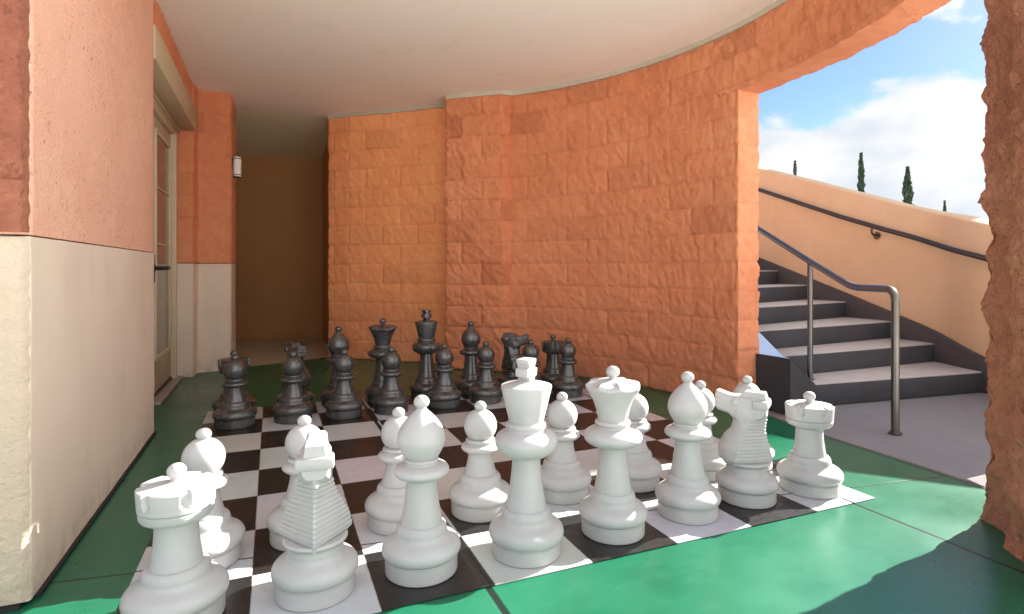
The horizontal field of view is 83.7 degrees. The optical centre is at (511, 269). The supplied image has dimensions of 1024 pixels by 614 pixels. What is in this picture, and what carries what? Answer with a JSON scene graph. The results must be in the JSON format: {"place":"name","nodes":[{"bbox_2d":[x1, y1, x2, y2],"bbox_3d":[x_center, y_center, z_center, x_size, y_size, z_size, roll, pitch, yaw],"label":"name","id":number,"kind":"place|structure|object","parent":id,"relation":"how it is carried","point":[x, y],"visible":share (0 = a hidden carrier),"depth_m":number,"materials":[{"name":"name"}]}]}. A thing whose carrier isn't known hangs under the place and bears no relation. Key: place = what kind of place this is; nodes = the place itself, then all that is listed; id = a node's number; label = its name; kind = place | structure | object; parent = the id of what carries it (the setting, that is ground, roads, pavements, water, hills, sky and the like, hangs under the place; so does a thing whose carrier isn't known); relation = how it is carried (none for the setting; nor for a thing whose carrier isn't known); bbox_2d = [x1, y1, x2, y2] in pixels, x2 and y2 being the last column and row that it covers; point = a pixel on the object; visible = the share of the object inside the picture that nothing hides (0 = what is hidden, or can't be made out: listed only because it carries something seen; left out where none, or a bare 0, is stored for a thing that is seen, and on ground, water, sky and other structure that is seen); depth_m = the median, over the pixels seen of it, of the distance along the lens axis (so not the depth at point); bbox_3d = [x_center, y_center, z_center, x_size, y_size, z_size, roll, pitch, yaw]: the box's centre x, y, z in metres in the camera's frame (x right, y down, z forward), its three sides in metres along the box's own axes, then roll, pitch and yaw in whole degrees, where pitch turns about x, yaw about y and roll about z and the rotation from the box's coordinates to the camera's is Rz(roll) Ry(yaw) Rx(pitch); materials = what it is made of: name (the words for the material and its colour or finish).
{"place":"outdoors","nodes":[
{"label":"outdoors","id":0,"kind":"place"},
{"bbox_2d":[236,338,327,365],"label":"corridor floor","id":1,"kind":"structure","parent":0,"point":[261,352],"depth_m":6.78,"materials":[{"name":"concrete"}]},
{"bbox_2d":[235,142,328,343],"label":"corridor wall","id":2,"kind":"structure","parent":1,"relation":"on","point":[282,230],"depth_m":7.71,"materials":[{"name":"brown paint"}]},
{"bbox_2d":[236,109,328,158],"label":"corridor ceiling","id":3,"kind":"structure","parent":2,"relation":"attached to","point":[264,134],"depth_m":6.78,"materials":[{"name":"beige paint"}]},
{"bbox_2d":[0,357,1023,613],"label":"floor","id":4,"kind":"structure","parent":0,"point":[908,539],"depth_m":1.87,"materials":[{"name":"green tile"}]},
{"bbox_2d":[0,0,156,613],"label":"wall","id":5,"kind":"structure","parent":4,"relation":"on","point":[77,433],"depth_m":1.93,"materials":[{"name":"beige paint"}]},
{"bbox_2d":[177,82,236,376],"bbox_3d":[-3.501,-0.354,5.195,1.772,2.602,0.819,0,0,-23],"label":"pilaster","id":6,"kind":"object","parent":4,"relation":"on","point":[206,261],"visible":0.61,"depth_m":5.27,"materials":[{"name":"orange stucco"},{"name":"beige stucco"}]},
{"bbox_2d":[153,0,195,133],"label":"door header","id":7,"kind":"object","parent":6,"relation":"attached to","point":[172,95],"depth_m":4.03},
{"bbox_2d":[149,105,182,405],"bbox_3d":[-2.773,-0.134,4.033,0.590,2.160,1.868,0,0,-23],"label":"door","id":8,"kind":"structure","parent":7,"relation":"attached to","point":[167,379],"depth_m":4.56,"materials":[{"name":"beige paint"}]},
{"bbox_2d":[232,156,241,177],"bbox_3d":[-2.669,-0.994,5.545,0.086,0.203,0.086,0,0,-23],"label":"wall lamp","id":9,"kind":"object","parent":6,"relation":"attached to","point":[236,163],"visible":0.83,"depth_m":5.51,"materials":[{"name":"white glass"}]},
{"bbox_2d":[327,103,447,363],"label":"wall","id":10,"kind":"structure","parent":4,"relation":"on","point":[387,223],"depth_m":5.92,"materials":[{"name":"orange stone"}]},
{"bbox_2d":[117,388,874,613],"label":"chessboard","id":11,"kind":"object","parent":4,"relation":"on","point":[253,490],"visible":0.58,"depth_m":2.25,"materials":[{"name":"paint"}]},
{"bbox_2d":[119,463,229,613],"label":"chess rook","id":12,"kind":"object","parent":11,"relation":"on","point":[182,573],"visible":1,"depth_m":1.49,"materials":[{"name":"white plastic"}]},
{"bbox_2d":[181,428,244,567],"bbox_3d":[-0.998,0.728,1.851,0.245,0.429,0.245,0,0,-23],"label":"chess pawn","id":13,"kind":"object","parent":11,"relation":"on","point":[222,532],"visible":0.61,"depth_m":1.81,"materials":[{"name":"white plastic"}]},
{"bbox_2d":[212,350,255,410],"bbox_3d":[-1.802,0.733,3.708,0.257,0.419,0.257,0,0,-33],"label":"chess rook","id":14,"kind":"object","parent":11,"relation":"on","point":[222,362],"visible":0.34,"depth_m":3.66,"materials":[{"name":"black plastic"}]},
{"bbox_2d":[212,354,256,429],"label":"chess pawn","id":15,"kind":"object","parent":11,"relation":"on","point":[236,410],"visible":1,"depth_m":3.40,"materials":[{"name":"black plastic"}]},
{"bbox_2d":[272,351,313,424],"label":"chess pawn","id":16,"kind":"object","parent":11,"relation":"on","point":[293,405],"visible":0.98,"depth_m":3.53,"materials":[{"name":"black plastic"}]},
{"bbox_2d":[267,415,319,551],"bbox_3d":[-0.732,0.728,2.014,0.245,0.429,0.245,0,0,-23],"label":"chess pawn","id":17,"kind":"object","parent":11,"relation":"on","point":[295,439],"visible":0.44,"depth_m":1.96,"materials":[{"name":"white plastic"}]},
{"bbox_2d":[276,342,314,402],"bbox_3d":[-1.465,0.721,3.867,0.244,0.444,0.244,0,0,-41],"label":"chess knight","id":18,"kind":"object","parent":11,"relation":"on","point":[298,349],"visible":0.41,"depth_m":3.83,"materials":[{"name":"black plastic"}]},
{"bbox_2d":[271,430,358,611],"bbox_3d":[-0.576,0.721,1.679,0.244,0.444,0.244,0,0,-17],"label":"chess knight","id":19,"kind":"object","parent":11,"relation":"on","point":[314,566],"visible":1,"depth_m":1.61,"materials":[{"name":"white plastic"}]},
{"bbox_2d":[320,326,356,406],"bbox_3d":[-1.214,0.669,3.998,0.245,0.547,0.245,0,0,-23],"label":"chess bishop","id":20,"kind":"object","parent":11,"relation":"on","point":[338,341],"visible":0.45,"depth_m":3.94,"materials":[{"name":"black plastic"}]},
{"bbox_2d":[324,349,363,419],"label":"chess pawn","id":21,"kind":"object","parent":11,"relation":"on","point":[344,402],"visible":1,"depth_m":3.62,"materials":[{"name":"black plastic"}]},
{"bbox_2d":[365,318,397,403],"bbox_3d":[-0.926,0.645,4.093,0.245,0.595,0.245,0,0,-35],"label":"chess queen","id":22,"kind":"object","parent":11,"relation":"on","point":[382,333],"visible":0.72,"depth_m":4.03,"materials":[{"name":"black plastic"}]},
{"bbox_2d":[365,407,406,535],"bbox_3d":[-0.423,0.728,2.129,0.245,0.429,0.245,0,0,-23],"label":"chess pawn","id":23,"kind":"object","parent":11,"relation":"on","point":[384,503],"visible":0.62,"depth_m":2.07,"materials":[{"name":"white plastic"}]},
{"bbox_2d":[372,347,409,414],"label":"chess pawn","id":24,"kind":"object","parent":11,"relation":"on","point":[389,398],"visible":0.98,"depth_m":3.74,"materials":[{"name":"black plastic"}]},
{"bbox_2d":[382,395,460,587],"bbox_3d":[-0.285,0.669,1.801,0.245,0.547,0.245,0,0,-23],"label":"chess bishop","id":25,"kind":"object","parent":11,"relation":"on","point":[421,544],"visible":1,"depth_m":1.74,"materials":[{"name":"white plastic"}]},
{"bbox_2d":[409,309,440,398],"bbox_3d":[-0.632,0.620,4.227,0.250,0.645,0.250,0,0,-43],"label":"chess king","id":26,"kind":"object","parent":11,"relation":"on","point":[426,346],"visible":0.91,"depth_m":4.17,"materials":[{"name":"black plastic"}]},
{"bbox_2d":[426,344,461,408],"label":"chess pawn","id":27,"kind":"object","parent":11,"relation":"on","point":[443,393],"visible":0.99,"depth_m":3.90,"materials":[{"name":"black plastic"}]},
{"bbox_2d":[455,321,480,395],"bbox_3d":[-0.315,0.669,4.375,0.245,0.547,0.245,0,0,-23],"label":"chess bishop","id":28,"kind":"object","parent":11,"relation":"on","point":[468,378],"visible":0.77,"depth_m":4.32,"materials":[{"name":"black plastic"}]},
{"bbox_2d":[449,401,509,522],"bbox_3d":[-0.124,0.728,2.233,0.245,0.429,0.245,0,0,-23],"label":"chess pawn","id":29,"kind":"object","parent":11,"relation":"on","point":[478,491],"visible":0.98,"depth_m":2.17,"materials":[{"name":"white plastic"}]},
{"bbox_2d":[469,341,501,404],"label":"chess pawn","id":30,"kind":"object","parent":11,"relation":"on","point":[486,389],"visible":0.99,"depth_m":4.03,"materials":[{"name":"black plastic"}]},
{"bbox_2d":[498,332,528,386],"bbox_3d":[0.010,0.721,4.504,0.244,0.444,0.244,0,0,15],"label":"chess knight","id":31,"kind":"object","parent":11,"relation":"on","point":[513,342],"visible":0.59,"depth_m":4.46,"materials":[{"name":"black plastic"}]},
{"bbox_2d":[489,357,563,568],"bbox_3d":[0.048,0.620,1.911,0.250,0.645,0.250,0,0,32],"label":"chess king","id":32,"kind":"object","parent":11,"relation":"on","point":[526,529],"visible":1,"depth_m":1.85,"materials":[{"name":"white plastic"}]},
{"bbox_2d":[522,339,541,380],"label":"chess pawn","id":33,"kind":"object","parent":11,"relation":"on","point":[530,349],"visible":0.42,"depth_m":4.16,"materials":[{"name":"black plastic"}]},
{"bbox_2d":[538,334,564,388],"bbox_3d":[0.333,0.733,4.621,0.257,0.419,0.257,0,0,32],"label":"chess rook","id":34,"kind":"object","parent":11,"relation":"on","point":[550,373],"visible":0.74,"depth_m":4.56,"materials":[{"name":"black plastic"}]},
{"bbox_2d":[541,392,591,504],"bbox_3d":[0.209,0.728,2.394,0.245,0.429,0.245,0,0,-23],"label":"chess pawn","id":35,"kind":"object","parent":11,"relation":"on","point":[566,478],"visible":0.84,"depth_m":2.33,"materials":[{"name":"white plastic"}]},
{"bbox_2d":[551,338,583,397],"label":"chess pawn","id":36,"kind":"object","parent":11,"relation":"on","point":[569,383],"visible":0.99,"depth_m":4.24,"materials":[{"name":"black plastic"}]},
{"bbox_2d":[579,366,647,544],"bbox_3d":[0.363,0.645,2.062,0.245,0.595,0.245,0,0,-28],"label":"chess queen","id":37,"kind":"object","parent":11,"relation":"on","point":[612,510],"visible":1,"depth_m":2.00,"materials":[{"name":"white plastic"}]},
{"bbox_2d":[627,392,661,492],"bbox_3d":[0.536,0.728,2.520,0.245,0.429,0.245,0,0,-23],"label":"chess pawn","id":38,"kind":"object","parent":11,"relation":"on","point":[645,468],"visible":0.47,"depth_m":2.45,"materials":[{"name":"white plastic"}]},
{"bbox_2d":[655,372,720,525],"bbox_3d":[0.679,0.669,2.212,0.245,0.547,0.245,0,0,-23],"label":"chess bishop","id":39,"kind":"object","parent":11,"relation":"on","point":[687,492],"visible":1,"depth_m":2.15,"materials":[{"name":"white plastic"}]},
{"bbox_2d":[673,380,725,481],"bbox_3d":[0.871,0.728,2.642,0.245,0.429,0.245,0,0,-23],"label":"chess pawn","id":40,"kind":"object","parent":11,"relation":"on","point":[713,462],"visible":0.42,"depth_m":2.57,"materials":[{"name":"white plastic"}]},
{"bbox_2d":[714,388,778,508],"bbox_3d":[0.966,0.721,2.354,0.244,0.444,0.244,0,0,31],"label":"chess knight","id":41,"kind":"object","parent":11,"relation":"on","point":[744,478],"visible":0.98,"depth_m":2.30,"materials":[{"name":"white plastic"}]},
{"bbox_2d":[733,376,774,470],"bbox_3d":[1.135,0.728,2.760,0.245,0.429,0.245,0,0,-23],"label":"chess pawn","id":42,"kind":"object","parent":11,"relation":"on","point":[745,384],"visible":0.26,"depth_m":2.73,"materials":[{"name":"white plastic"}]},
{"bbox_2d":[776,391,843,499],"bbox_3d":[1.277,0.733,2.455,0.257,0.419,0.257,0,0,17],"label":"chess rook","id":43,"kind":"object","parent":11,"relation":"on","point":[806,468],"visible":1,"depth_m":2.39,"materials":[{"name":"white plastic"}]},
{"bbox_2d":[444,0,951,397],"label":"curved wall","id":44,"kind":"structure","parent":4,"relation":"on","point":[603,222],"depth_m":4.63,"materials":[{"name":"orange stone"}]},
{"bbox_2d":[156,0,776,117],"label":"ceiling","id":45,"kind":"structure","parent":44,"relation":"on","point":[320,58],"depth_m":4.18,"materials":[{"name":"white paint"}]},
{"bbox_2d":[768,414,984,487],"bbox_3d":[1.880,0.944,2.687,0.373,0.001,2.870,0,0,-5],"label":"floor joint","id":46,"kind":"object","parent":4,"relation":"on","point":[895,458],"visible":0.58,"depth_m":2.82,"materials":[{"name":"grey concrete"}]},
{"bbox_2d":[977,0,1023,561],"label":"block pillar","id":47,"kind":"structure","parent":4,"relation":"on","point":[1001,198],"depth_m":2.06,"materials":[{"name":"orange stone"}]},
{"bbox_2d":[793,161,796,175],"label":"cypress tree","id":48,"kind":"object","parent":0,"point":[795,168],"visible":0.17,"depth_m":41.95,"materials":[{"name":"green plant"}]},
{"bbox_2d":[857,152,865,192],"bbox_3d":[18.353,-2.609,30.019,0.804,7.152,0.883,0,0,-7],"label":"cypress tree","id":49,"kind":"object","parent":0,"point":[861,184],"visible":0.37,"depth_m":29.94,"materials":[{"name":"green plant"}]},
{"bbox_2d":[758,0,988,218],"label":"sky","id":50,"kind":"structure","parent":0,"point":[912,98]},
{"bbox_2d":[768,392,990,488],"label":"pavement","id":51,"kind":"structure","parent":0,"point":[944,434],"depth_m":3.38,"materials":[{"name":"grey concrete"}]},
{"bbox_2d":[758,226,901,434],"bbox_3d":[2.078,-0.009,4.784,0.068,1.910,3.042,0,0,-5],"label":"handrail","id":52,"kind":"object","parent":51,"relation":"on","point":[892,292],"visible":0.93,"depth_m":3.49,"materials":[{"name":"metal"}]},
{"bbox_2d":[756,270,981,413],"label":"staircase","id":53,"kind":"structure","parent":51,"relation":"on","point":[851,360],"depth_m":4.51,"materials":[{"name":"grey paint"}]},
{"bbox_2d":[757,166,992,392],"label":"stair wall","id":54,"kind":"structure","parent":51,"relation":"on","point":[941,292],"depth_m":5.36,"materials":[{"name":"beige paint"}]},
{"bbox_2d":[758,188,986,261],"bbox_3d":[3.215,-0.657,5.946,0.282,1.573,4.713,0,0,-17],"label":"wall handrail","id":55,"kind":"object","parent":54,"relation":"attached to","point":[877,235],"depth_m":5.36,"materials":[{"name":"grey metal"}]},
{"bbox_2d":[902,166,914,204],"bbox_3d":[17.958,-1.877,25.988,1.117,5.688,0.998,0,0,-15],"label":"cypress tree","id":56,"kind":"object","parent":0,"point":[907,192],"visible":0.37,"depth_m":25.88,"materials":[{"name":"green plant"}]},
{"bbox_2d":[943,200,946,211],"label":"cypress tree","id":57,"kind":"object","parent":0,"point":[944,206],"visible":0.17,"depth_m":47.89,"materials":[{"name":"green plant"}]},
{"bbox_2d":[967,474,986,485],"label":"plaza","id":58,"kind":"structure","parent":0,"point":[981,480],"depth_m":2.58,"materials":[{"name":"white concrete"}]}
]}

